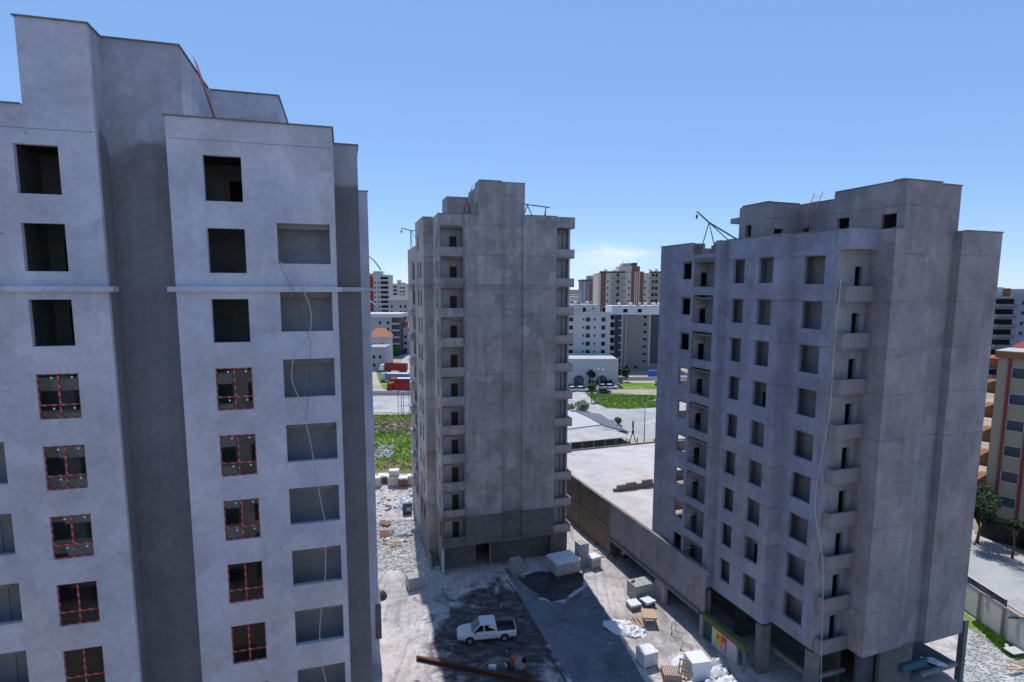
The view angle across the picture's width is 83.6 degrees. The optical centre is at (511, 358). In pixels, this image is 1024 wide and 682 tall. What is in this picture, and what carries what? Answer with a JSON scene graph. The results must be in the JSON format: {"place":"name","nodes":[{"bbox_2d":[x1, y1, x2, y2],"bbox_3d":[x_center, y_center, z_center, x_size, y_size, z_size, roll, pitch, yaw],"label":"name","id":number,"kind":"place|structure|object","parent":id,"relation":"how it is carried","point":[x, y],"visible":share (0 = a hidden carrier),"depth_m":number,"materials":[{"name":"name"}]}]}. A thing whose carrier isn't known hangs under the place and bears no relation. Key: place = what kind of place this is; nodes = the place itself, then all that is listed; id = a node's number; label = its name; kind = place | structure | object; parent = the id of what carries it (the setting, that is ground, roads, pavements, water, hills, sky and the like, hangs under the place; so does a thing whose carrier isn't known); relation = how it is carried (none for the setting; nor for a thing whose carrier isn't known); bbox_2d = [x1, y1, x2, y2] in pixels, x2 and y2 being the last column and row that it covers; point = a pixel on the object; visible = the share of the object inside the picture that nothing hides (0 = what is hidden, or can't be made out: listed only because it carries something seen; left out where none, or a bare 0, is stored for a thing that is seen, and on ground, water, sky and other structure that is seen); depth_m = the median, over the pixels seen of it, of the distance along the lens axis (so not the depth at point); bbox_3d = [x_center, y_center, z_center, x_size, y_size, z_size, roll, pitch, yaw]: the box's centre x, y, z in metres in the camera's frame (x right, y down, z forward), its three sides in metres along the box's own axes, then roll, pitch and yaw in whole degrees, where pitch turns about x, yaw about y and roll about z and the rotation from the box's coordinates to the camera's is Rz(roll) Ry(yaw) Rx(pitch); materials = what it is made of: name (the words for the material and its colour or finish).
{"place":"outdoors","nodes":[
{"label":"outdoors","id":0,"kind":"place"},
{"bbox_2d":[370,271,392,311],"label":"apartment building","id":1,"kind":"structure","parent":0,"point":[381,285],"depth_m":362.69,"materials":[{"name":"white paint"}]},
{"bbox_2d":[372,344,390,369],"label":"house","id":2,"kind":"structure","parent":0,"point":[380,353],"depth_m":211.68,"materials":[{"name":"white paint"}]},
{"bbox_2d":[371,328,392,362],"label":"house","id":3,"kind":"structure","parent":0,"point":[381,335],"depth_m":226.96,"materials":[{"name":"tile"}]},
{"bbox_2d":[373,391,409,394],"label":"garden wall","id":4,"kind":"structure","parent":0,"point":[389,392],"depth_m":161.84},
{"bbox_2d":[373,397,410,411],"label":"road","id":5,"kind":"structure","parent":0,"point":[386,404],"depth_m":148.72,"materials":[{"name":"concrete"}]},
{"bbox_2d":[373,413,411,469],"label":"grass field","id":6,"kind":"structure","parent":0,"point":[392,440],"depth_m":112.64,"materials":[{"name":"plant"}]},
{"bbox_2d":[374,445,394,457],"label":"rubble","id":7,"kind":"object","parent":6,"relation":"on","point":[382,455],"visible":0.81,"depth_m":105.25,"materials":[{"name":"stone"}]},
{"bbox_2d":[374,418,410,432],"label":"dry patch","id":8,"kind":"object","parent":6,"relation":"on","point":[392,422],"visible":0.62,"depth_m":128.68,"materials":[{"name":"brown plant"}]},
{"bbox_2d":[374,423,410,434],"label":"debris","id":9,"kind":"object","parent":8,"relation":"on","point":[395,427],"visible":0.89,"depth_m":123.12,"materials":[{"name":"grey stone"}]},
{"bbox_2d":[375,459,411,473],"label":"dry patch","id":10,"kind":"object","parent":6,"relation":"on","point":[407,471],"visible":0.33,"depth_m":96.24,"materials":[{"name":"brown plant"}]},
{"bbox_2d":[388,295,408,321],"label":"apartment building","id":11,"kind":"structure","parent":0,"point":[398,303],"depth_m":298.99,"materials":[{"name":"white paint"}]},
{"bbox_2d":[401,353,409,390],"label":"road","id":12,"kind":"structure","parent":0,"point":[405,358],"depth_m":240.31,"materials":[{"name":"asphalt"}]},
{"bbox_2d":[379,362,407,372],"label":"lorry","id":13,"kind":"object","parent":12,"relation":"on","point":[399,367],"visible":1,"depth_m":205.12,"materials":[{"name":"metal"}]},
{"bbox_2d":[379,372,409,381],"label":"lorry","id":14,"kind":"object","parent":12,"relation":"on","point":[383,376],"visible":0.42,"depth_m":184.07,"materials":[{"name":"silver metal"}]},
{"bbox_2d":[387,381,409,390],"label":"lorry","id":15,"kind":"object","parent":12,"relation":"on","point":[397,386],"visible":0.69,"depth_m":165.03,"materials":[{"name":"red metal"}]},
{"bbox_2d":[0,0,1023,289],"label":"sky","id":16,"kind":"structure","parent":0,"point":[629,120],"materials":[{"name":"blue"}]},
{"bbox_2d":[578,276,592,303],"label":"apartment building","id":17,"kind":"structure","parent":0,"point":[585,290],"depth_m":298.14,"materials":[{"name":"white paint"}]},
{"bbox_2d":[573,392,601,409],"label":"pavement","id":18,"kind":"structure","parent":0,"point":[593,404],"depth_m":155.99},
{"bbox_2d":[569,301,610,353],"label":"apartment building","id":19,"kind":"structure","parent":0,"point":[589,327],"depth_m":195.47,"materials":[{"name":"white paint"}]},
{"bbox_2d":[586,392,655,408],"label":"grass","id":20,"kind":"structure","parent":0,"point":[619,401],"depth_m":154.59,"materials":[{"name":"plant"}]},
{"bbox_2d":[593,260,659,311],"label":"apartment building","id":21,"kind":"structure","parent":0,"point":[624,283],"depth_m":272.89,"materials":[{"name":"stone"}]},
{"bbox_2d":[567,391,685,438],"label":"road","id":22,"kind":"structure","parent":0,"point":[629,416],"depth_m":134.21,"materials":[{"name":"asphalt"}]},
{"bbox_2d":[568,399,589,410],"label":"oleander","id":23,"kind":"object","parent":22,"relation":"on","point":[579,403],"visible":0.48,"depth_m":140.78,"materials":[{"name":"green plant"}]},
{"bbox_2d":[372,294,1023,616],"bbox_3d":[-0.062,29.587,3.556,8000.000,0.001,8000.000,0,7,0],"label":"ground","id":24,"kind":"structure","parent":0,"point":[377,386],"depth_m":166.79,"materials":[{"name":"concrete"}]},
{"bbox_2d":[371,312,407,355],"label":"apartment building","id":25,"kind":"structure","parent":24,"relation":"on","point":[393,323],"depth_m":255.79,"materials":[{"name":"stone"}]},
{"bbox_2d":[393,280,408,296],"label":"apartment building","id":26,"kind":"structure","parent":24,"relation":"on","point":[400,288],"depth_m":466.69,"materials":[{"name":"white"}]},
{"bbox_2d":[403,322,409,352],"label":"house","id":27,"kind":"structure","parent":24,"relation":"on","point":[406,337],"depth_m":265.94,"materials":[{"name":"paint"}]},
{"bbox_2d":[568,353,618,385],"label":"annex","id":28,"kind":"object","parent":24,"relation":"on","point":[584,364],"visible":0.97,"depth_m":177.87,"materials":[{"name":"white paint"}]},
{"bbox_2d":[567,403,637,448],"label":"shed","id":29,"kind":"structure","parent":24,"relation":"on","point":[581,439],"depth_m":103.29,"materials":[{"name":"metal"}]},
{"bbox_2d":[610,314,616,357],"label":"apartment building","id":30,"kind":"structure","parent":24,"relation":"on","point":[613,335],"depth_m":208.28,"materials":[{"name":"stone"}]},
{"bbox_2d":[605,301,658,369],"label":"apartment building","id":31,"kind":"structure","parent":24,"relation":"on","point":[637,327],"depth_m":212.56,"materials":[{"name":"white paint"}]},
{"bbox_2d":[619,383,656,388],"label":"grass verge","id":32,"kind":"object","parent":24,"relation":"on","point":[637,386],"depth_m":177.15,"materials":[{"name":"plant"}]},
{"bbox_2d":[566,438,734,637],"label":"flat roofed building","id":33,"kind":"structure","parent":24,"relation":"on","point":[610,491],"depth_m":65.15,"materials":[{"name":"concrete"}]},
{"bbox_2d":[618,377,686,379],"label":"garden wall","id":34,"kind":"structure","parent":24,"relation":"on","point":[647,378],"depth_m":189.39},
{"bbox_2d":[372,483,1021,681],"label":"yard","id":35,"kind":"structure","parent":24,"relation":"on","point":[405,613],"depth_m":51.15,"materials":[{"name":"concrete"}]},
{"bbox_2d":[0,13,381,681],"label":"unfinished tower","id":36,"kind":"structure","parent":35,"relation":"on","point":[162,513],"depth_m":25.05,"materials":[{"name":"concrete"}]},
{"bbox_2d":[36,373,81,419],"bbox_3d":[-18.552,1.558,23.503,1.464,1.874,0.060,-2,7,-16],"label":"window","id":37,"kind":"structure","parent":36,"relation":"in","point":[58,394],"depth_m":23.49,"materials":[{"name":"black glass"}]},
{"bbox_2d":[43,444,87,489],"bbox_3d":[-18.558,4.536,23.861,1.464,1.874,0.060,-2,7,-16],"label":"window","id":38,"kind":"structure","parent":36,"relation":"in","point":[65,466],"depth_m":23.85,"materials":[{"name":"black glass"}]},
{"bbox_2d":[50,513,93,558],"bbox_3d":[-18.564,7.515,24.219,1.464,1.874,0.060,-2,7,-16],"label":"window","id":39,"kind":"structure","parent":36,"relation":"in","point":[72,536],"depth_m":24.21,"materials":[{"name":"black glass"}]},
{"bbox_2d":[57,581,99,625],"bbox_3d":[-18.571,10.493,24.577,1.464,1.874,0.060,-2,7,-16],"label":"window","id":40,"kind":"structure","parent":36,"relation":"in","point":[78,602],"depth_m":24.57,"materials":[{"name":"black glass"}]},
{"bbox_2d":[63,646,105,681],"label":"window","id":41,"kind":"structure","parent":36,"relation":"in","point":[85,664],"depth_m":24.92,"materials":[{"name":"black glass"}]},
{"bbox_2d":[193,56,214,116],"bbox_3d":[-14.216,-11.704,27.154,1.273,4.611,0.550,-2,7,-16],"label":"ladder","id":42,"kind":"object","parent":36,"relation":"on","point":[204,88],"visible":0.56,"depth_m":26.92,"materials":[{"name":"metal"}]},
{"bbox_2d":[216,367,253,409],"bbox_3d":[-12.242,1.352,25.322,1.464,1.874,0.060,-2,7,-16],"label":"window","id":43,"kind":"structure","parent":36,"relation":"in","point":[234,385],"depth_m":25.32,"materials":[{"name":"red glass"}]},
{"bbox_2d":[220,434,256,475],"bbox_3d":[-12.248,4.331,25.681,1.464,1.874,0.060,-2,7,-16],"label":"window","id":44,"kind":"structure","parent":36,"relation":"in","point":[238,452],"depth_m":25.67,"materials":[{"name":"red glass"}]},
{"bbox_2d":[224,498,260,540],"bbox_3d":[-12.255,7.309,26.039,1.464,1.874,0.060,-2,7,-16],"label":"window","id":45,"kind":"structure","parent":36,"relation":"in","point":[242,517],"depth_m":26.03,"materials":[{"name":"red glass"}]},
{"bbox_2d":[227,561,263,602],"bbox_3d":[-12.261,10.288,26.397,1.464,1.874,0.060,-2,7,-16],"label":"window","id":46,"kind":"structure","parent":36,"relation":"in","point":[245,580],"depth_m":26.39,"materials":[{"name":"black glass"}]},
{"bbox_2d":[231,622,266,663],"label":"window","id":47,"kind":"structure","parent":36,"relation":"in","point":[249,640],"depth_m":26.75,"materials":[{"name":"red glass"}]},
{"bbox_2d":[279,261,325,681],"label":"hose","id":48,"kind":"object","parent":36,"relation":"hanging from","point":[314,464],"visible":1,"depth_m":26.23,"materials":[{"name":"rubber"}]},
{"bbox_2d":[387,475,398,486],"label":"brick pallet","id":49,"kind":"object","parent":35,"relation":"on","point":[392,481],"visible":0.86,"depth_m":86.82,"materials":[{"name":"white paint"}]},
{"bbox_2d":[376,493,419,546],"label":"debris","id":50,"kind":"object","parent":35,"relation":"on","point":[385,504],"visible":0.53,"depth_m":77.87,"materials":[{"name":"grey stone"}]},
{"bbox_2d":[389,526,415,537],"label":"scrap heap","id":51,"kind":"object","parent":35,"relation":"on","point":[400,531],"visible":0.94,"depth_m":69.70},
{"bbox_2d":[376,519,429,588],"bbox_3d":[-13.078,21.984,65.799,6.177,0.228,19.005,-2,7,-13],"label":"rubble","id":52,"kind":"object","parent":35,"relation":"on","point":[398,564],"visible":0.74,"depth_m":65.00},
{"bbox_2d":[393,496,412,509],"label":"sheeting heap","id":53,"kind":"object","parent":35,"relation":"on","point":[397,504],"visible":0.88,"depth_m":78.83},
{"bbox_2d":[398,475,407,487],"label":"brick pallet","id":54,"kind":"object","parent":35,"relation":"on","point":[403,481],"visible":1,"depth_m":86.42,"materials":[{"name":"brick"}]},
{"bbox_2d":[402,503,411,514],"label":"site cupboard","id":55,"kind":"object","parent":35,"relation":"on","point":[407,508],"visible":1,"depth_m":76.04,"materials":[{"name":"metal"}]},
{"bbox_2d":[406,571,421,591],"bbox_3d":[-9.853,22.416,57.466,1.350,1.331,1.300,-3,7,-23],"label":"block pallet","id":56,"kind":"object","parent":35,"relation":"on","point":[413,581],"visible":1,"depth_m":56.98,"materials":[{"name":"concrete"}]},
{"bbox_2d":[423,549,449,588],"bbox_3d":[-8.303,22.488,61.534,1.958,0.276,9.043,-2,7,-15],"label":"rubble","id":57,"kind":"object","parent":35,"relation":"on","point":[437,575],"visible":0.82,"depth_m":59.91,"materials":[{"name":"stone"}]},
{"bbox_2d":[416,655,544,681],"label":"steel beam","id":58,"kind":"structure","parent":35,"relation":"on","point":[510,677],"depth_m":44.80,"materials":[{"name":"metal"}]},
{"bbox_2d":[456,615,517,645],"bbox_3d":[-2.153,23.238,49.213,5.180,1.699,1.960,-1,7,-9],"label":"pickup truck","id":59,"kind":"object","parent":35,"relation":"on","point":[481,627],"visible":1,"depth_m":48.60,"materials":[{"name":"white paint"}]},
{"bbox_2d":[407,179,574,574],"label":"unfinished tower","id":60,"kind":"structure","parent":35,"relation":"on","point":[489,284],"depth_m":59.72,"materials":[{"name":"concrete"}]},
{"bbox_2d":[490,656,509,664],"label":"bags","id":61,"kind":"object","parent":35,"relation":"on","point":[499,660],"visible":0.93,"depth_m":46.08,"materials":[{"name":"plastic"}]},
{"bbox_2d":[509,556,522,574],"bbox_3d":[0.428,21.979,60.656,1.200,1.481,1.000,-3,8,-24],"label":"block pallet","id":62,"kind":"object","parent":35,"relation":"on","point":[516,565],"visible":1,"depth_m":60.29,"materials":[{"name":"concrete"}]},
{"bbox_2d":[506,654,528,674],"bbox_3d":[0.492,23.868,44.880,1.240,1.539,1.916,-4,8,-28],"label":"concrete mixer","id":63,"kind":"object","parent":35,"relation":"on","point":[518,662],"visible":1,"depth_m":44.43,"materials":[{"name":"metal"}]},
{"bbox_2d":[506,580,564,681],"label":"kerb","id":64,"kind":"object","parent":35,"relation":"on","point":[537,631],"visible":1,"depth_m":49.96,"materials":[{"name":"concrete"}]},
{"bbox_2d":[398,563,692,681],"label":"stones","id":65,"kind":"object","parent":35,"relation":"on","point":[550,630],"visible":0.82,"depth_m":50.35,"materials":[{"name":"stone"}]},
{"bbox_2d":[517,571,583,601],"bbox_3d":[4.073,23.043,57.969,7.106,0.001,5.986,0,7,0],"label":"wet patch","id":66,"kind":"object","parent":35,"relation":"on","point":[554,588],"visible":1,"depth_m":58.38,"materials":[{"name":"liquid"}]},
{"bbox_2d":[546,553,558,571],"bbox_3d":[4.351,21.892,61.367,0.990,1.500,1.160,-3,8,-24],"label":"block pallet","id":67,"kind":"object","parent":35,"relation":"on","point":[550,556],"visible":0.72,"depth_m":61.14,"materials":[{"name":"concrete"}]},
{"bbox_2d":[551,557,564,576],"bbox_3d":[4.843,22.024,60.281,0.990,1.498,1.160,-3,8,-24],"label":"block pallet","id":68,"kind":"object","parent":35,"relation":"on","point":[558,567],"visible":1,"depth_m":59.88,"materials":[{"name":"concrete"}]},
{"bbox_2d":[560,556,572,574],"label":"block pallet","id":69,"kind":"object","parent":35,"relation":"on","point":[567,560],"visible":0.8,"depth_m":60.22,"materials":[{"name":"concrete"}]},
{"bbox_2d":[504,568,644,681],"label":"smooth slab","id":70,"kind":"structure","parent":35,"relation":"on","point":[585,617],"depth_m":49.35,"materials":[{"name":"concrete"}]},
{"bbox_2d":[568,554,580,572],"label":"block pallet","id":71,"kind":"object","parent":35,"relation":"on","point":[575,558],"visible":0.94,"depth_m":60.62,"materials":[{"name":"concrete"}]},
{"bbox_2d":[575,539,588,566],"bbox_3d":[7.596,21.244,62.416,1.130,2.550,1.100,-3,8,-24],"label":"panel stack","id":72,"kind":"object","parent":35,"relation":"on","point":[581,549],"visible":0.88,"depth_m":61.96,"materials":[{"name":"concrete"}]},
{"bbox_2d":[586,552,600,569],"bbox_3d":[8.830,21.936,61.923,1.210,1.299,1.160,-3,8,-27],"label":"block pallet","id":73,"kind":"object","parent":35,"relation":"on","point":[593,560],"visible":1,"depth_m":61.55,"materials":[{"name":"concrete"}]},
{"bbox_2d":[602,619,647,637],"bbox_3d":[9.954,23.676,50.596,4.001,0.511,2.472,3,8,26],"label":"plastic sheet","id":74,"kind":"object","parent":35,"relation":"on","point":[625,628],"visible":1,"depth_m":50.14,"materials":[{"name":"plastic"}]},
{"bbox_2d":[626,598,641,611],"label":"block pallet","id":75,"kind":"object","parent":35,"relation":"on","point":[634,604],"visible":0.99,"depth_m":53.62,"materials":[{"name":"concrete"}]},
{"bbox_2d":[627,576,654,600],"bbox_3d":[12.634,22.540,55.997,2.300,1.490,1.480,-3,7,-22],"label":"cement pallet","id":76,"kind":"object","parent":35,"relation":"on","point":[638,588],"visible":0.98,"depth_m":55.49,"materials":[{"name":"concrete"}]},
{"bbox_2d":[635,643,658,669],"bbox_3d":[10.813,23.889,45.912,1.360,1.250,1.260,-3,7,-21],"label":"block pallet","id":77,"kind":"object","parent":35,"relation":"on","point":[647,655],"visible":1,"depth_m":45.51,"materials":[{"name":"white paint"}]},
{"bbox_2d":[639,595,655,608],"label":"block pallet","id":78,"kind":"object","parent":35,"relation":"on","point":[647,602],"visible":0.98,"depth_m":54.09,"materials":[{"name":"concrete"}]},
{"bbox_2d":[641,608,656,626],"bbox_3d":[12.295,23.385,51.492,1.220,0.925,1.500,1,7,4],"label":"table","id":79,"kind":"object","parent":35,"relation":"on","point":[648,614],"visible":1,"depth_m":51.23,"materials":[{"name":"wood"}]},
{"bbox_2d":[660,665,681,681],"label":"brick pallet","id":80,"kind":"object","parent":35,"relation":"on","point":[669,673],"visible":0.98,"depth_m":43.83,"materials":[{"name":"brick"}]},
{"bbox_2d":[678,658,692,677],"bbox_3d":[13.327,23.703,43.787,1.100,1.037,0.610,4,8,27],"label":"wooden pallet","id":81,"kind":"object","parent":35,"relation":"on","point":[682,666],"visible":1,"depth_m":43.77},
{"bbox_2d":[683,650,710,681],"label":"wrapped cube","id":82,"kind":"object","parent":35,"relation":"on","point":[700,662],"visible":0.81,"depth_m":43.70,"materials":[{"name":"plastic"}]},
{"bbox_2d":[711,664,728,678],"bbox_3d":[16.215,24.292,44.554,1.573,0.756,1.562,0,7,0],"label":"sack","id":83,"kind":"object","parent":35,"relation":"on","point":[719,670],"visible":0.88,"depth_m":44.31,"materials":[{"name":"fabric"}]},
{"bbox_2d":[702,612,749,673],"bbox_3d":[17.436,23.301,46.942,0.550,2.400,5.050,-2,7,-19],"label":"shop front","id":84,"kind":"object","parent":35,"relation":"on","point":[735,642],"visible":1,"depth_m":46.53,"materials":[{"name":"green paint"}]},
{"bbox_2d":[715,630,726,652],"bbox_3d":[17.224,23.364,47.248,0.048,1.300,1.350,-2,7,-19],"label":"site sign","id":85,"kind":"object","parent":84,"relation":"attached to","point":[720,640],"visible":1,"depth_m":47.17,"materials":[{"name":"yellow paint"}]},
{"bbox_2d":[716,675,737,681],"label":"sack","id":86,"kind":"object","parent":35,"relation":"on","point":[727,678],"visible":1,"depth_m":43.45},
{"bbox_2d":[652,178,1004,681],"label":"unfinished tower","id":87,"kind":"structure","parent":35,"relation":"on","point":[747,327],"depth_m":41.10,"materials":[{"name":"concrete"}]},
{"bbox_2d":[696,211,734,250],"bbox_3d":[17.030,-10.435,47.247,3.713,3.572,1.188,6,9,38],"label":"roof hoist","id":88,"kind":"object","parent":87,"relation":"on","point":[709,223],"visible":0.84,"depth_m":47.49,"materials":[{"name":"metal"}]},
{"bbox_2d":[815,280,840,679],"bbox_3d":[20.954,9.185,38.290,1.783,28.584,0.050,-2,7,-19],"label":"hose","id":89,"kind":"object","parent":87,"relation":"hanging from","point":[818,474],"visible":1,"depth_m":37.83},
{"bbox_2d":[920,656,947,666],"bbox_3d":[32.342,23.170,43.873,1.744,0.214,0.811,7,10,44],"label":"white rag","id":90,"kind":"object","parent":87,"relation":"on","point":[932,660],"visible":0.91,"depth_m":43.66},
{"bbox_2d":[968,575,1007,606],"bbox_3d":[44.556,21.257,64.587,0.240,2.160,26.000,0,7,0],"label":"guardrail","id":91,"kind":"object","parent":35,"relation":"on","point":[998,597],"visible":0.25,"depth_m":53.32,"materials":[{"name":"metal"}]},
{"bbox_2d":[964,579,1023,650],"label":"panel wall","id":92,"kind":"structure","parent":35,"relation":"on","point":[997,616],"depth_m":50.11,"materials":[{"name":"concrete"}]},
{"bbox_2d":[964,612,1023,666],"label":"grass strip","id":93,"kind":"object","parent":35,"relation":"on","point":[971,626],"depth_m":50.92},
{"bbox_2d":[972,620,1023,658],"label":"grass","id":94,"kind":"structure","parent":93,"relation":"on","point":[997,640],"depth_m":49.02,"materials":[{"name":"plant"}]},
{"bbox_2d":[1003,646,1023,654],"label":"scrap board","id":95,"kind":"object","parent":94,"relation":"on","point":[1013,650],"visible":1,"depth_m":47.06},
{"bbox_2d":[643,374,1023,613],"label":"road","id":96,"kind":"structure","parent":0,"point":[998,575],"depth_m":60.23,"materials":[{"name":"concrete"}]},
{"bbox_2d":[955,628,1023,681],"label":"rubble ground","id":97,"kind":"structure","parent":0,"point":[1011,678],"depth_m":45.66,"materials":[{"name":"gravel"}]},
{"bbox_2d":[971,530,1023,570],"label":"pavement","id":98,"kind":"structure","parent":0,"point":[995,549],"depth_m":65.47,"materials":[{"name":"concrete"}]},
{"bbox_2d":[974,480,1006,543],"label":"street tree","id":99,"kind":"object","parent":98,"relation":"on","point":[983,501],"visible":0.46,"depth_m":65.38,"materials":[{"name":"green plant"}]},
{"bbox_2d":[997,519,1023,558],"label":"street tree","id":100,"kind":"object","parent":98,"relation":"on","point":[1018,525],"visible":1,"depth_m":63.31,"materials":[{"name":"green plant"}]},
{"bbox_2d":[977,341,1023,548],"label":"apartment building","id":101,"kind":"structure","parent":0,"point":[1002,458],"depth_m":67.06,"materials":[{"name":"beige paint"}]},
{"bbox_2d":[998,495,1015,509],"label":"window","id":102,"kind":"structure","parent":101,"relation":"in","point":[1010,502],"depth_m":67.24,"materials":[{"name":"blue glass"}]},
{"bbox_2d":[1000,470,1018,484],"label":"window","id":103,"kind":"structure","parent":101,"relation":"in","point":[1006,476],"depth_m":66.97,"materials":[{"name":"blue glass"}]},
{"bbox_2d":[1003,445,1021,458],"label":"window","id":104,"kind":"structure","parent":101,"relation":"in","point":[1009,451],"depth_m":66.60,"materials":[{"name":"blue glass"}]},
{"bbox_2d":[1005,419,1023,432],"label":"window","id":105,"kind":"structure","parent":101,"relation":"in","point":[1011,425],"depth_m":66.24,"materials":[{"name":"blue glass"}]},
{"bbox_2d":[1008,393,1023,406],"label":"window","id":106,"kind":"structure","parent":101,"relation":"in","point":[1014,399],"depth_m":66.00,"materials":[{"name":"blue glass"}]},
{"bbox_2d":[1011,367,1023,379],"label":"window","id":107,"kind":"structure","parent":101,"relation":"in","point":[1017,373],"depth_m":65.74,"materials":[{"name":"blue glass"}]},
{"bbox_2d":[988,288,1023,378],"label":"apartment building","id":108,"kind":"structure","parent":0,"point":[1008,328],"depth_m":169.37,"materials":[{"name":"stone"}]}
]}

